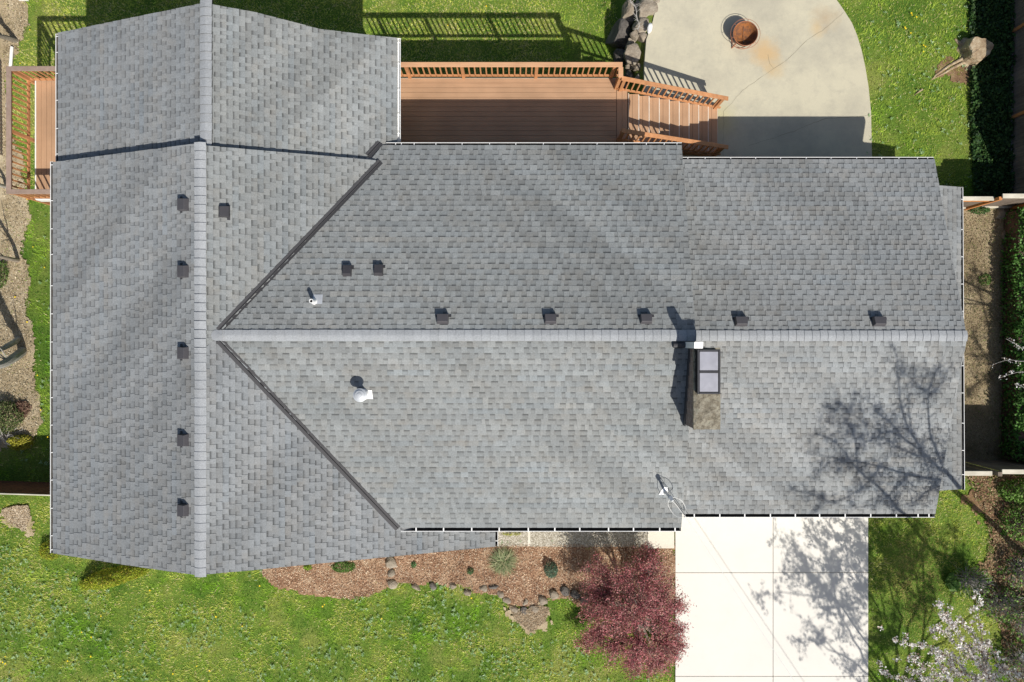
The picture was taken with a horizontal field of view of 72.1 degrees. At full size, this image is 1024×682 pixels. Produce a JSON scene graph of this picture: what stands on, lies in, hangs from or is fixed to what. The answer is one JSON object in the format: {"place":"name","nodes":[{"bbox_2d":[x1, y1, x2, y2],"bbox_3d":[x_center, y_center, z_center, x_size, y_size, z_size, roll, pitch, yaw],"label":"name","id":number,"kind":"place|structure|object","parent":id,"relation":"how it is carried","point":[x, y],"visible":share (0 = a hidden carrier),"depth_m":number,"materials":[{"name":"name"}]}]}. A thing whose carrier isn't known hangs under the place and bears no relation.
{"place":"outdoors","nodes":[
{"label":"outdoors","id":0,"kind":"place"},
{"bbox_2d":[0,0,42,450],"bbox_3d":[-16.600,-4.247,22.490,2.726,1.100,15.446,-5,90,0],"label":"soil","id":1,"kind":"structure","parent":0,"point":[31,360],"depth_m":22.81,"materials":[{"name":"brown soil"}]},
{"bbox_2d":[0,61,2,154],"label":"fence","id":2,"kind":"object","parent":1,"relation":"on","point":[1,117],"visible":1,"depth_m":22.98,"materials":[{"name":"brown wood"}]},
{"bbox_2d":[0,260,9,287],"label":"dark green plant","id":3,"kind":"object","parent":1,"relation":"on","point":[3,274],"visible":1,"depth_m":22.74,"materials":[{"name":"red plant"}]},
{"bbox_2d":[0,33,17,42],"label":"bare tree","id":4,"kind":"object","parent":1,"relation":"on","point":[10,38],"visible":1,"depth_m":22.66,"materials":[{"name":"grey plant"}]},
{"bbox_2d":[0,253,19,262],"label":"bare tree","id":5,"kind":"object","parent":1,"relation":"on","point":[17,260],"visible":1,"depth_m":22.38,"materials":[{"name":"grey plant"}]},
{"bbox_2d":[0,336,20,350],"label":"bare tree","id":6,"kind":"object","parent":1,"relation":"on","point":[15,341],"visible":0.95,"depth_m":21.97,"materials":[{"name":"grey plant"}]},
{"bbox_2d":[0,426,22,447],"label":"dry twig bush","id":7,"kind":"object","parent":1,"relation":"on","point":[2,436],"visible":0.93,"depth_m":21.90,"materials":[{"name":"grey plant"}]},
{"bbox_2d":[0,398,24,433],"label":"green shrub","id":8,"kind":"object","parent":1,"relation":"on","point":[3,414],"visible":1,"depth_m":21.81,"materials":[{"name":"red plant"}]},
{"bbox_2d":[0,347,26,368],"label":"bare tree","id":9,"kind":"object","parent":1,"relation":"on","point":[17,355],"visible":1,"depth_m":21.57,"materials":[{"name":"grey plant"}]},
{"bbox_2d":[6,434,34,450],"bbox_3d":[-15.277,3.146,21.805,0.866,0.396,0.529,0,90,0],"label":"yellow shrub","id":10,"kind":"object","parent":1,"relation":"on","point":[22,442],"visible":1,"depth_m":21.77,"materials":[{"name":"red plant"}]},
{"bbox_2d":[12,400,31,418],"bbox_3d":[-15.351,2.148,22.012,0.634,0.221,0.589,0,90,0],"label":"bare shrub","id":11,"kind":"object","parent":1,"relation":"on","point":[27,410],"visible":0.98,"depth_m":21.99,"materials":[{"name":"red plant"}]},
{"bbox_2d":[486,543,519,577],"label":"ornamental grass","id":12,"kind":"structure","parent":0,"point":[502,561],"depth_m":21.79,"materials":[{"name":"green plant"}]},
{"bbox_2d":[0,0,1023,681],"bbox_3d":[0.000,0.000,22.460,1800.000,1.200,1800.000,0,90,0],"label":"ground","id":13,"kind":"structure","parent":0,"point":[882,594],"depth_m":21.96,"materials":[{"name":"plant"}]},
{"bbox_2d":[9,46,13,65],"bbox_3d":[-16.383,-8.606,22.960,0.095,0.100,1.976,4,90,0],"label":"plastic pipe","id":14,"kind":"object","parent":13,"relation":"on","point":[11,56],"visible":0.41,"depth_m":22.92,"materials":[{"name":"white plastic"}]},
{"bbox_2d":[0,512,34,536],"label":"front bare patch","id":15,"kind":"object","parent":13,"relation":"on","point":[28,528],"visible":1,"depth_m":21.93,"materials":[{"name":"soil"}]},
{"bbox_2d":[1,505,30,530],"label":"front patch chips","id":16,"kind":"object","parent":15,"relation":"on","point":[21,513],"visible":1,"depth_m":21.89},
{"bbox_2d":[0,480,49,495],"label":"fence","id":17,"kind":"object","parent":13,"relation":"on","point":[24,488],"visible":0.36,"depth_m":21.03,"materials":[{"name":"brown wood"}]},
{"bbox_2d":[6,66,55,204],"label":"side deck","id":18,"kind":"structure","parent":13,"relation":"on","point":[44,140],"depth_m":20.37,"materials":[{"name":"brown wood"}]},
{"bbox_2d":[38,540,59,559],"bbox_3d":[-14.290,6.483,21.750,0.817,0.468,0.700,0,90,0],"label":"golden shrub","id":19,"kind":"object","parent":13,"relation":"on","point":[45,556],"visible":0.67,"depth_m":21.70,"materials":[{"name":"yellow plant"}]},
{"bbox_2d":[77,565,149,590],"bbox_3d":[-12.323,7.311,21.662,2.316,0.715,0.645,-11,90,0],"label":"golden shrub","id":20,"kind":"object","parent":13,"relation":"on","point":[91,583],"visible":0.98,"depth_m":21.59,"materials":[{"name":"yellow plant"}]},
{"bbox_2d":[385,557,396,568],"bbox_3d":[-3.743,6.849,21.946,0.364,0.323,0.425,0,90,0],"label":"edging stone","id":21,"kind":"object","parent":13,"relation":"on","point":[390,563],"visible":0.89,"depth_m":21.80,"materials":[{"name":"beige stone"}]},
{"bbox_2d":[387,569,395,576],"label":"edging stone","id":22,"kind":"object","parent":13,"relation":"on","point":[391,573],"visible":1,"depth_m":21.84,"materials":[{"name":"beige stone"}]},
{"bbox_2d":[387,579,397,588],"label":"edging stone","id":23,"kind":"object","parent":13,"relation":"on","point":[393,584],"visible":1,"depth_m":21.84,"materials":[{"name":"beige stone"}]},
{"bbox_2d":[412,584,419,590],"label":"edging stone","id":24,"kind":"object","parent":13,"relation":"on","point":[415,586],"visible":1,"depth_m":21.85,"materials":[{"name":"beige stone"}]},
{"bbox_2d":[429,582,436,589],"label":"edging stone","id":25,"kind":"object","parent":13,"relation":"on","point":[432,586],"visible":1,"depth_m":21.85,"materials":[{"name":"grey stone"}]},
{"bbox_2d":[449,583,455,588],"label":"edging stone","id":26,"kind":"object","parent":13,"relation":"on","point":[452,586],"visible":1,"depth_m":21.84,"materials":[{"name":"beige stone"}]},
{"bbox_2d":[464,589,471,595],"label":"edging stone","id":27,"kind":"object","parent":13,"relation":"on","point":[467,592],"visible":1,"depth_m":21.87,"materials":[{"name":"beige stone"}]},
{"bbox_2d":[260,540,675,616],"bbox_3d":[-1.376,7.383,21.916,13.067,0.022,2.382,0,90,0],"label":"mulch bed","id":28,"kind":"object","parent":13,"relation":"on","point":[476,587],"visible":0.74,"depth_m":21.91,"materials":[{"name":"brown wood"}]},
{"bbox_2d":[304,565,311,569],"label":"lime plant","id":29,"kind":"object","parent":28,"relation":"on","point":[306,567],"visible":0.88,"depth_m":21.86,"materials":[{"name":"green plant"}]},
{"bbox_2d":[331,561,355,572],"bbox_3d":[-5.242,7.012,21.877,0.811,0.195,0.433,0,90,0],"label":"groundcover clump","id":30,"kind":"object","parent":28,"relation":"on","point":[346,570],"visible":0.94,"depth_m":21.85,"materials":[{"name":"green plant"}]},
{"bbox_2d":[466,568,473,574],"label":"plant","id":31,"kind":"object","parent":28,"relation":"on","point":[469,572],"visible":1,"depth_m":21.85,"materials":[{"name":"green plant"}]},
{"bbox_2d":[544,562,557,577],"bbox_3d":[1.205,7.100,21.739,0.473,0.465,0.498,26,90,0],"label":"grey green shrub","id":32,"kind":"object","parent":28,"relation":"on","point":[549,573],"visible":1,"depth_m":21.71,"materials":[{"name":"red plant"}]},
{"bbox_2d":[479,584,486,591],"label":"edging stone","id":33,"kind":"object","parent":13,"relation":"on","point":[483,587],"visible":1,"depth_m":21.86,"materials":[{"name":"beige stone"}]},
{"bbox_2d":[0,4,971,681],"bbox_3d":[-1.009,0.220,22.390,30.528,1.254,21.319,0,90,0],"label":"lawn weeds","id":34,"kind":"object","parent":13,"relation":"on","point":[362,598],"visible":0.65,"depth_m":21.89,"materials":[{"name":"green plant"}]},
{"bbox_2d":[488,585,498,588],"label":"edging stone","id":35,"kind":"object","parent":13,"relation":"on","point":[493,586],"visible":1,"depth_m":21.86,"materials":[{"name":"grey stone"}]},
{"bbox_2d":[497,591,503,597],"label":"edging stone","id":36,"kind":"object","parent":13,"relation":"on","point":[500,594],"visible":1,"depth_m":21.87,"materials":[{"name":"beige stone"}]},
{"bbox_2d":[503,597,511,603],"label":"edging stone","id":37,"kind":"object","parent":13,"relation":"on","point":[507,600],"visible":1,"depth_m":21.87,"materials":[{"name":"beige stone"}]},
{"bbox_2d":[50,0,967,576],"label":"house","id":38,"kind":"structure","parent":13,"relation":"on","point":[308,306],"depth_m":17.71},
{"bbox_2d":[685,516,794,681],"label":"service cable","id":39,"kind":"object","parent":38,"relation":"attached to","point":[739,598],"visible":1,"depth_m":17.45,"materials":[{"name":"black rubber"}]},
{"bbox_2d":[510,605,517,612],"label":"edging stone","id":40,"kind":"object","parent":13,"relation":"on","point":[514,609],"visible":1,"depth_m":21.84,"materials":[{"name":"beige stone"}]},
{"bbox_2d":[520,606,526,613],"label":"edging stone","id":41,"kind":"object","parent":13,"relation":"on","point":[523,609],"visible":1,"depth_m":21.86,"materials":[{"name":"grey stone"}]},
{"bbox_2d":[503,602,552,633],"bbox_3d":[0.520,8.643,21.886,1.459,0.014,0.970,-8,90,0],"label":"bare patch","id":42,"kind":"object","parent":13,"relation":"on","point":[543,627],"visible":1,"depth_m":21.88,"materials":[{"name":"soil"}]},
{"bbox_2d":[509,605,549,632],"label":"patch chips","id":43,"kind":"object","parent":42,"relation":"on","point":[532,622],"visible":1,"depth_m":21.86,"materials":[{"name":"beige wood"}]},
{"bbox_2d":[530,605,538,612],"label":"edging stone","id":44,"kind":"object","parent":13,"relation":"on","point":[535,609],"visible":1,"depth_m":21.85,"materials":[{"name":"beige stone"}]},
{"bbox_2d":[538,595,547,604],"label":"edging stone","id":45,"kind":"object","parent":13,"relation":"on","point":[543,600],"visible":1,"depth_m":21.81,"materials":[{"name":"beige stone"}]},
{"bbox_2d":[549,589,558,598],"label":"edging stone","id":46,"kind":"object","parent":13,"relation":"on","point":[553,594],"visible":1,"depth_m":21.80,"materials":[{"name":"beige stone"}]},
{"bbox_2d":[401,62,727,156],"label":"wooden deck","id":47,"kind":"structure","parent":13,"relation":"on","point":[534,109],"depth_m":20.48,"materials":[{"name":"brown wood"}]},
{"bbox_2d":[560,586,569,595],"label":"edging stone","id":48,"kind":"object","parent":13,"relation":"on","point":[564,590],"visible":1,"depth_m":21.81,"materials":[{"name":"grey stone"}]},
{"bbox_2d":[498,532,646,546],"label":"walkway","id":49,"kind":"structure","parent":13,"relation":"on","point":[559,539],"depth_m":21.90,"materials":[{"name":"beige concrete"}]},
{"bbox_2d":[528,532,673,547],"bbox_3d":[2.770,5.772,22.020,4.544,0.280,1.345,0,90,0],"label":"walkway pad","id":50,"kind":"object","parent":49,"relation":"on","point":[661,539],"visible":0.21,"depth_m":21.88,"materials":[{"name":"concrete"}]},
{"bbox_2d":[570,589,579,598],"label":"edging stone","id":51,"kind":"object","parent":13,"relation":"on","point":[574,593],"visible":0.98,"depth_m":21.81,"materials":[{"name":"grey stone"}]},
{"bbox_2d":[580,595,589,603],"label":"edging stone","id":52,"kind":"object","parent":13,"relation":"on","point":[582,600],"visible":0.61,"depth_m":21.82,"materials":[{"name":"grey stone"}]},
{"bbox_2d":[605,18,631,49],"bbox_3d":[3.497,-9.861,22.963,0.748,1.566,0.783,30,90,0],"label":"boulder","id":53,"kind":"object","parent":13,"relation":"on","point":[618,37],"visible":0.71,"depth_m":22.40,"materials":[{"name":"grey stone"}]},
{"bbox_2d":[613,49,625,65],"bbox_3d":[3.551,-9.212,23.111,0.539,1.234,0.550,0,90,0],"label":"boulder","id":54,"kind":"object","parent":13,"relation":"on","point":[618,54],"visible":0.43,"depth_m":22.68,"materials":[{"name":"grey stone"}]},
{"bbox_2d":[621,0,635,18],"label":"boulder","id":55,"kind":"object","parent":13,"relation":"on","point":[628,8],"visible":0.73,"depth_m":22.22,"materials":[{"name":"beige stone"}]},
{"bbox_2d":[625,63,631,71],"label":"boulder","id":56,"kind":"object","parent":13,"relation":"on","point":[627,66],"visible":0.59,"depth_m":22.34,"materials":[{"name":"grey stone"}]},
{"bbox_2d":[624,70,633,83],"bbox_3d":[3.780,-8.459,22.553,0.380,0.525,0.287,31,90,0],"label":"boulder","id":57,"kind":"object","parent":13,"relation":"on","point":[628,73],"visible":0.58,"depth_m":22.32,"materials":[{"name":"grey stone"}]},
{"bbox_2d":[624,38,634,48],"bbox_3d":[3.751,-9.389,22.380,0.259,0.624,0.221,24,90,0],"label":"boulder","id":58,"kind":"object","parent":13,"relation":"on","point":[630,41],"visible":0.49,"depth_m":22.09,"materials":[{"name":"grey stone"}]},
{"bbox_2d":[625,17,634,27],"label":"boulder","id":59,"kind":"object","parent":13,"relation":"on","point":[630,20],"visible":0.4,"depth_m":22.36,"materials":[{"name":"grey stone"}]},
{"bbox_2d":[623,43,640,64],"bbox_3d":[3.758,-8.963,22.181,0.514,0.672,0.634,0,90,0],"label":"boulder","id":60,"kind":"object","parent":13,"relation":"on","point":[632,54],"visible":1,"depth_m":21.87,"materials":[{"name":"beige stone"}]},
{"bbox_2d":[572,541,696,681],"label":"red maple","id":61,"kind":"object","parent":13,"relation":"on","point":[659,608],"visible":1,"depth_m":20.51,"materials":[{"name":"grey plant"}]},
{"bbox_2d":[630,29,638,41],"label":"boulder","id":62,"kind":"object","parent":13,"relation":"on","point":[634,35],"visible":0.85,"depth_m":21.94,"materials":[{"name":"beige stone"}]},
{"bbox_2d":[631,63,640,71],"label":"boulder","id":63,"kind":"object","parent":13,"relation":"on","point":[636,67],"visible":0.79,"depth_m":22.09,"materials":[{"name":"grey stone"}]},
{"bbox_2d":[632,17,648,32],"bbox_3d":[4.036,-9.834,22.108,0.550,0.590,0.512,0,90,0],"label":"boulder","id":64,"kind":"object","parent":13,"relation":"on","point":[645,23],"visible":0.75,"depth_m":21.85,"materials":[{"name":"grey stone"}]},
{"bbox_2d":[638,32,647,42],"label":"boulder","id":65,"kind":"object","parent":13,"relation":"on","point":[642,37],"visible":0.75,"depth_m":21.87,"materials":[{"name":"beige stone"}]},
{"bbox_2d":[636,0,657,18],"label":"boulder","id":66,"kind":"object","parent":13,"relation":"on","point":[647,7],"visible":0.73,"depth_m":21.80,"materials":[{"name":"beige stone"}]},
{"bbox_2d":[876,589,1023,681],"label":"flowering tree","id":67,"kind":"object","parent":13,"relation":"on","point":[985,668],"visible":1,"depth_m":18.84,"materials":[{"name":"white plant"}]},
{"bbox_2d":[935,56,969,84],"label":"stump soil","id":68,"kind":"structure","parent":13,"relation":"on","point":[965,76],"depth_m":21.84,"materials":[{"name":"brown soil"}]},
{"bbox_2d":[944,572,960,592],"bbox_3d":[13.649,7.473,21.764,0.429,0.414,0.595,-29,90,0],"label":"leafy weed","id":69,"kind":"object","parent":13,"relation":"on","point":[952,586],"visible":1,"depth_m":21.73,"materials":[{"name":"green plant"}]},
{"bbox_2d":[914,37,993,95],"bbox_3d":[13.721,-8.328,21.662,1.193,0.463,2.610,36,90,0],"label":"tree stump","id":70,"kind":"object","parent":13,"relation":"on","point":[973,50],"visible":1,"depth_m":21.58,"materials":[{"name":"brown wood"}]},
{"bbox_2d":[963,196,993,208],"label":"gate","id":71,"kind":"structure","parent":13,"relation":"on","point":[969,200],"depth_m":20.41,"materials":[{"name":"white wood"}]},
{"bbox_2d":[968,0,1016,197],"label":"ground cover","id":72,"kind":"object","parent":13,"relation":"on","point":[999,39],"visible":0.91,"depth_m":21.71,"materials":[{"name":"green plant"}]},
{"bbox_2d":[964,194,1023,209],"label":"fence","id":73,"kind":"object","parent":13,"relation":"on","point":[1013,201],"visible":0.92,"depth_m":21.11,"materials":[{"name":"brown wood"}]},
{"bbox_2d":[965,460,1023,475],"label":"fence","id":74,"kind":"object","parent":13,"relation":"on","point":[1005,467],"visible":0.5,"depth_m":20.59,"materials":[{"name":"white wood"}]},
{"bbox_2d":[994,208,1007,218],"bbox_3d":[15.156,-3.958,21.868,0.410,0.305,0.432,0,90,0],"label":"stone","id":75,"kind":"object","parent":13,"relation":"on","point":[1000,213],"visible":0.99,"depth_m":21.75,"materials":[{"name":"grey stone"}]},
{"bbox_2d":[1001,230,1005,240],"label":"stone","id":76,"kind":"object","parent":13,"relation":"on","point":[1003,233],"visible":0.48,"depth_m":21.75,"materials":[{"name":"grey stone"}]},
{"bbox_2d":[992,337,1023,387],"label":"flowering tree","id":77,"kind":"object","parent":13,"relation":"on","point":[1012,362],"visible":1,"depth_m":18.86,"materials":[{"name":"white plant"}]},
{"bbox_2d":[1009,0,1023,193],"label":"fence","id":78,"kind":"object","parent":13,"relation":"on","point":[1017,140],"visible":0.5,"depth_m":21.51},
{"bbox_2d":[630,0,643,29],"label":"bare twig","id":79,"kind":"object","parent":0,"point":[636,14],"visible":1,"depth_m":21.13,"materials":[{"name":"beige wood"}]},
{"bbox_2d":[640,551,661,565],"bbox_3d":[4.307,6.755,21.707,0.738,0.527,0.454,0,90,0],"label":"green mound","id":80,"kind":"object","parent":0,"point":[655,559],"visible":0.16,"depth_m":21.73,"materials":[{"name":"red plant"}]},
{"bbox_2d":[643,0,871,156],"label":"patio","id":81,"kind":"structure","parent":0,"point":[816,78],"depth_m":21.81,"materials":[{"name":"concrete"}]},
{"bbox_2d":[647,23,652,33],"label":"white stone","id":82,"kind":"object","parent":81,"relation":"on","point":[649,27],"visible":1,"depth_m":21.59,"materials":[{"name":"white stone"}]},
{"bbox_2d":[730,19,759,48],"bbox_3d":[7.098,-9.349,21.600,0.913,0.440,0.914,0,90,0],"label":"fire pit","id":83,"kind":"object","parent":81,"relation":"on","point":[745,33],"visible":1,"depth_m":21.59,"materials":[{"name":"metal"}]},
{"bbox_2d":[723,14,841,137],"bbox_3d":[8.063,-8.234,21.806,0.891,0.001,5.815,40,90,0],"label":"patio crack","id":84,"kind":"object","parent":81,"relation":"on","point":[772,69],"visible":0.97,"depth_m":21.81,"materials":[{"name":"grey concrete"}]},
{"bbox_2d":[752,115,871,144],"bbox_3d":[9.213,-6.643,21.806,3.928,0.001,0.259,-14,90,0],"label":"patio crack","id":85,"kind":"object","parent":81,"relation":"on","point":[818,121],"visible":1,"depth_m":21.81,"materials":[{"name":"grey concrete"}]},
{"bbox_2d":[675,514,867,681],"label":"driveway","id":86,"kind":"structure","parent":0,"point":[813,627],"depth_m":21.91,"materials":[{"name":"concrete"}]},
{"bbox_2d":[676,572,866,572],"bbox_3d":[8.087,11.085,22.003,5.975,0.135,13.146,0,90,0],"label":"driveway base","id":87,"kind":"object","parent":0,"point":[771,572],"depth_m":21.93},
{"bbox_2d":[963,208,1018,459],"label":"soil","id":88,"kind":"structure","parent":0,"point":[996,300],"depth_m":21.87,"materials":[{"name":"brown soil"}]},
{"bbox_2d":[969,207,990,214],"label":"bush","id":89,"kind":"object","parent":88,"relation":"on","point":[979,210],"visible":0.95,"depth_m":21.69,"materials":[{"name":"green plant"}]},
{"bbox_2d":[979,274,991,285],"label":"weed clump","id":90,"kind":"object","parent":88,"relation":"on","point":[984,276],"visible":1,"depth_m":21.78,"materials":[{"name":"green plant"}]},
{"bbox_2d":[999,206,1023,461],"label":"ivy hedge","id":91,"kind":"object","parent":88,"relation":"on","point":[1012,420],"visible":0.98,"depth_m":21.35,"materials":[{"name":"green plant"}]},
{"bbox_2d":[961,474,1023,681],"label":"corner soil","id":92,"kind":"structure","parent":0,"point":[976,506],"depth_m":21.92,"materials":[{"name":"brown soil"}]},
{"bbox_2d":[945,560,993,598],"bbox_3d":[14.184,7.402,21.604,1.479,0.800,1.167,0,90,0],"label":"bush","id":93,"kind":"object","parent":92,"relation":"on","point":[972,581],"visible":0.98,"depth_m":21.68,"materials":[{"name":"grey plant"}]},
{"bbox_2d":[975,584,1023,622],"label":"bush","id":94,"kind":"object","parent":92,"relation":"on","point":[1001,601],"visible":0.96,"depth_m":21.61,"materials":[{"name":"green plant"}]},
{"bbox_2d":[994,637,1023,681],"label":"bush","id":95,"kind":"object","parent":92,"relation":"on","point":[1018,662],"visible":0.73,"depth_m":21.71,"materials":[{"name":"green plant"}]},
{"bbox_2d":[995,550,1023,590],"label":"bush","id":96,"kind":"object","parent":92,"relation":"on","point":[1018,572],"visible":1,"depth_m":21.69,"materials":[{"name":"green plant"}]},
{"bbox_2d":[997,503,1023,541],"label":"bush","id":97,"kind":"object","parent":92,"relation":"on","point":[1020,525],"visible":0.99,"depth_m":21.68,"materials":[{"name":"green plant"}]},
{"bbox_2d":[997,477,1023,503],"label":"bush","id":98,"kind":"object","parent":92,"relation":"on","point":[1016,491],"visible":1,"depth_m":21.66,"materials":[{"name":"green plant"}]},
{"bbox_2d":[1002,594,1023,641],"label":"bush","id":99,"kind":"object","parent":92,"relation":"on","point":[1020,623],"visible":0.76,"depth_m":21.69,"materials":[{"name":"green plant"}]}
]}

